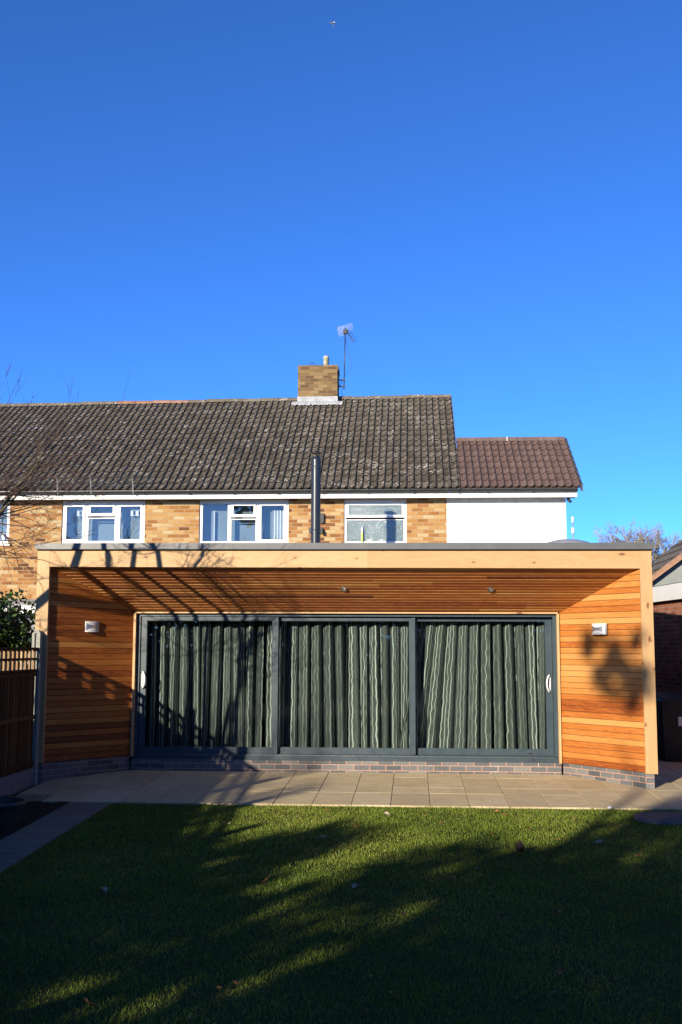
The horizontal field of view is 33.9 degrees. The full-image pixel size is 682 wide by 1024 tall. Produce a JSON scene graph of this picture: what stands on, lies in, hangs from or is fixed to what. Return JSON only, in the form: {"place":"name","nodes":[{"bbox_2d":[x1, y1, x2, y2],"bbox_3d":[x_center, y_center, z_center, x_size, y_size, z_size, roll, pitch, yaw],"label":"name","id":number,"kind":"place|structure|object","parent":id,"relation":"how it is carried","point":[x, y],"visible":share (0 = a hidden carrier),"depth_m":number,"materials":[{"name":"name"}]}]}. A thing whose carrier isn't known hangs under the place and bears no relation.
{"place":"outdoors","nodes":[
{"label":"outdoors","id":0,"kind":"place"},
{"bbox_2d":[0,795,69,839],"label":"soil","id":1,"kind":"structure","parent":0,"point":[33,811],"depth_m":12.63,"materials":[{"name":"brown soil"}]},
{"bbox_2d":[0,796,26,828],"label":"plant pot","id":2,"kind":"object","parent":1,"relation":"on","point":[11,808],"visible":1,"depth_m":11.69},
{"bbox_2d":[0,802,110,873],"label":"path","id":3,"kind":"structure","parent":0,"point":[21,844],"depth_m":11.47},
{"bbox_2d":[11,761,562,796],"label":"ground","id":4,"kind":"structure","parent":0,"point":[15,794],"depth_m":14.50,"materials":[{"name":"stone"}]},
{"bbox_2d":[0,588,35,670],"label":"camellia shrub","id":5,"kind":"object","parent":4,"relation":"on","point":[14,631],"visible":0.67,"depth_m":17.07,"materials":[{"name":"green plant"}]},
{"bbox_2d":[0,630,42,795],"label":"trellis fence","id":6,"kind":"object","parent":4,"relation":"on","point":[20,695],"visible":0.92,"depth_m":14.33,"materials":[{"name":"wood"}]},
{"bbox_2d":[0,365,149,621],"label":"bare tree","id":7,"kind":"object","parent":4,"relation":"on","point":[8,501],"visible":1,"depth_m":12.42,"materials":[{"name":"brown plant"}]},
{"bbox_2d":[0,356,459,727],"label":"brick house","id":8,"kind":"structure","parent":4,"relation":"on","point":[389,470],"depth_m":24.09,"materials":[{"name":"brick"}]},
{"bbox_2d":[0,506,7,539],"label":"window blind","id":9,"kind":"object","parent":8,"relation":"attached to","point":[3,527],"depth_m":23.84,"materials":[{"name":"white fabric"}]},
{"bbox_2d":[0,501,9,545],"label":"window frame","id":10,"kind":"structure","parent":8,"relation":"in","point":[2,502],"depth_m":23.54,"materials":[{"name":"white plastic"}]},
{"bbox_2d":[2,477,151,493],"bbox_3d":[-7.269,-0.536,23.247,6.747,0.360,0.028,0,-7,4],"label":"roof guard","id":11,"kind":"object","parent":8,"relation":"attached to","point":[90,486],"visible":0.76,"depth_m":23.11,"materials":[{"name":"metal"}]},
{"bbox_2d":[77,508,82,515],"bbox_3d":[-5.442,0.004,23.663,0.290,0.160,0.016,0,-7,4],"label":"window ornament","id":12,"kind":"object","parent":8,"relation":"attached to","point":[79,510],"depth_m":23.67,"materials":[{"name":"white"}]},
{"bbox_2d":[61,500,144,542],"bbox_3d":[-4.967,0.219,23.446,1.765,0.915,0.088,0,-7,4],"label":"window frame","id":13,"kind":"structure","parent":8,"relation":"in","point":[116,505],"depth_m":23.42,"materials":[{"name":"white plastic"}]},
{"bbox_2d":[68,507,139,540],"bbox_3d":[-4.944,0.346,23.680,1.680,1.090,0.004,0,-7,4],"label":"window glass","id":14,"kind":"object","parent":8,"relation":"attached to","point":[104,529],"depth_m":23.69,"materials":[{"name":"glass"}]},
{"bbox_2d":[130,508,139,515],"bbox_3d":[-4.295,-0.001,23.589,0.290,0.160,0.016,0,-7,4],"label":"window ornament","id":15,"kind":"object","parent":8,"relation":"attached to","point":[137,510],"depth_m":23.59,"materials":[{"name":"white"}]},
{"bbox_2d":[212,511,214,540],"bbox_3d":[-2.673,0.332,23.464,0.060,0.720,0.060,0,-7,4],"label":"window curtain","id":16,"kind":"object","parent":8,"relation":"hanging from","point":[213,523],"depth_m":23.47,"materials":[{"name":"white fabric"}]},
{"bbox_2d":[203,504,283,540],"bbox_3d":[-2.000,0.333,23.491,1.780,1.090,0.004,0,-7,4],"label":"window glass","id":17,"kind":"object","parent":8,"relation":"attached to","point":[243,530],"depth_m":23.51,"materials":[{"name":"glass"}]},
{"bbox_2d":[199,499,288,542],"bbox_3d":[-2.013,0.210,23.255,1.865,0.933,0.088,0,-7,4],"label":"window frame","id":18,"kind":"structure","parent":8,"relation":"in","point":[281,502],"depth_m":23.23,"materials":[{"name":"white plastic"}]},
{"bbox_2d":[272,510,283,538],"bbox_3d":[-1.286,0.326,23.375,0.300,0.720,0.060,0,-7,4],"label":"window curtain","id":19,"kind":"object","parent":8,"relation":"hanging from","point":[277,522],"depth_m":23.38,"materials":[{"name":"white fabric"}]},
{"bbox_2d":[309,513,323,533],"bbox_3d":[-0.506,0.238,23.021,0.302,0.425,0.138,0,-7,4],"label":"security light","id":20,"kind":"object","parent":8,"relation":"attached to","point":[322,519],"visible":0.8,"depth_m":23.02,"materials":[{"name":"black plastic"}]},
{"bbox_2d":[337,323,355,388],"bbox_3d":[0.157,-3.684,27.524,0.519,2.060,0.467,0,-7,4],"label":"tv aerial","id":21,"kind":"object","parent":8,"relation":"attached to","point":[345,331],"visible":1,"depth_m":27.72,"materials":[{"name":"grey metal"}]},
{"bbox_2d":[344,499,406,542],"bbox_3d":[0.706,0.204,23.079,1.294,0.934,0.088,0,-7,4],"label":"window frame","id":22,"kind":"structure","parent":8,"relation":"in","point":[390,530],"depth_m":23.07,"materials":[{"name":"white plastic"}]},
{"bbox_2d":[35,543,657,788],"bbox_3d":[0.224,2.525,18.717,8.283,3.296,8.008,0,-7,4],"label":"timber extension","id":23,"kind":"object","parent":4,"relation":"on","point":[601,701],"visible":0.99,"depth_m":15.44,"materials":[{"name":"brown wood"}]},
{"bbox_2d":[85,621,98,631],"bbox_3d":[-3.491,1.612,15.723,0.066,0.148,0.264,-6,-9,40],"label":"wall lamp","id":24,"kind":"object","parent":23,"relation":"attached to","point":[91,626],"visible":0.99,"depth_m":15.68,"materials":[{"name":"metal"}]},
{"bbox_2d":[145,621,263,746],"bbox_3d":[-2.055,2.570,16.492,1.844,1.970,0.212,0,-7,4],"label":"curtain","id":25,"kind":"object","parent":23,"relation":"hanging from","point":[204,687],"visible":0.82,"depth_m":16.47,"materials":[{"name":"fabric"}]},
{"bbox_2d":[264,621,346,747],"bbox_3d":[-0.525,2.564,16.395,1.221,1.970,0.231,0,-7,4],"label":"curtain","id":26,"kind":"object","parent":23,"relation":"hanging from","point":[312,693],"visible":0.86,"depth_m":16.38,"materials":[{"name":"fabric"}]},
{"bbox_2d":[310,451,321,542],"bbox_3d":[-0.464,0.006,20.544,0.400,2.282,0.400,0,-7,4],"label":"stove flue","id":27,"kind":"object","parent":23,"relation":"on","point":[315,497],"visible":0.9,"depth_m":20.51,"materials":[{"name":"metal"}]},
{"bbox_2d":[345,621,421,747],"bbox_3d":[0.615,2.558,16.315,1.111,1.970,0.180,0,-7,4],"label":"curtain","id":28,"kind":"object","parent":23,"relation":"hanging from","point":[377,671],"visible":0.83,"depth_m":16.31,"materials":[{"name":"fabric"}]},
{"bbox_2d":[399,621,546,748],"bbox_3d":[1.956,2.552,16.225,2.294,1.970,0.217,0,-7,4],"label":"curtain","id":29,"kind":"object","parent":23,"relation":"hanging from","point":[483,684],"visible":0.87,"depth_m":16.22,"materials":[{"name":"green fabric"}]},
{"bbox_2d":[547,539,589,542],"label":"rooflight dome","id":30,"kind":"structure","parent":23,"relation":"on","point":[568,541],"depth_m":16.08,"materials":[{"name":"plastic"}]},
{"bbox_2d":[592,623,606,634],"bbox_3d":[3.494,1.589,15.206,0.066,0.148,0.264,5,-8,-33],"label":"wall lamp","id":31,"kind":"object","parent":23,"relation":"attached to","point":[599,628],"visible":1,"depth_m":15.15,"materials":[{"name":"metal"}]},
{"bbox_2d":[446,437,582,716],"bbox_3d":[3.703,1.705,25.593,2.716,6.515,6.648,0,-7,4],"label":"side extension","id":32,"kind":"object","parent":4,"relation":"on","point":[517,489],"visible":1,"depth_m":22.88,"materials":[{"name":"white paint"}]},
{"bbox_2d":[589,516,681,560],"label":"bare tree","id":33,"kind":"object","parent":4,"relation":"on","point":[657,541],"visible":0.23,"depth_m":74.48,"materials":[{"name":"brown plant"}]},
{"bbox_2d":[652,582,681,691],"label":"brick garage","id":34,"kind":"structure","parent":4,"relation":"on","point":[667,609],"depth_m":19.37,"materials":[{"name":"brown brick"}]},
{"bbox_2d":[0,804,681,1023],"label":"lawn","id":35,"kind":"structure","parent":0,"point":[346,1017],"depth_m":8.02,"materials":[{"name":"plant"}]},
{"bbox_2d":[190,991,202,997],"bbox_3d":[-0.841,2.803,6.491,0.080,0.018,0.036,27,13,-14],"label":"fallen leaf","id":36,"kind":"object","parent":35,"relation":"on","point":[192,993],"visible":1,"depth_m":6.49,"materials":[{"name":"plant"}]},
{"bbox_2d":[634,811,681,825],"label":"manhole cover","id":37,"kind":"object","parent":35,"relation":"on","point":[663,818],"visible":1,"depth_m":12.16,"materials":[{"name":"metal"}]},
{"bbox_2d":[0,0,681,557],"label":"sky","id":38,"kind":"structure","parent":0,"point":[196,196],"materials":[{"name":"blue"}]},
{"bbox_2d":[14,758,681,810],"bbox_3d":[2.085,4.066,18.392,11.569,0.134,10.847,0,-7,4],"label":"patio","id":39,"kind":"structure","parent":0,"point":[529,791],"depth_m":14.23,"materials":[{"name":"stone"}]},
{"bbox_2d":[656,692,681,760],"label":"wheelie bin","id":40,"kind":"object","parent":39,"relation":"on","point":[669,722],"visible":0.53,"depth_m":17.45,"materials":[{"name":"plastic"}]},
{"bbox_2d":[515,841,524,851],"bbox_3d":[1.680,3.145,10.518,0.108,0.096,0.108,0,-7,4],"label":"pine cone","id":41,"kind":"object","parent":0,"point":[520,846],"visible":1,"depth_m":10.49,"materials":[{"name":"brown plant"}]},
{"bbox_2d":[571,516,574,538],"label":"radio mast","id":42,"kind":"object","parent":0,"point":[572,528],"visible":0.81,"depth_m":57.75,"materials":[{"name":"white metal"}]},
{"bbox_2d":[652,540,681,586],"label":"neighbour house","id":43,"kind":"structure","parent":0,"point":[667,567],"depth_m":24.72,"materials":[{"name":"tile"}]}
]}

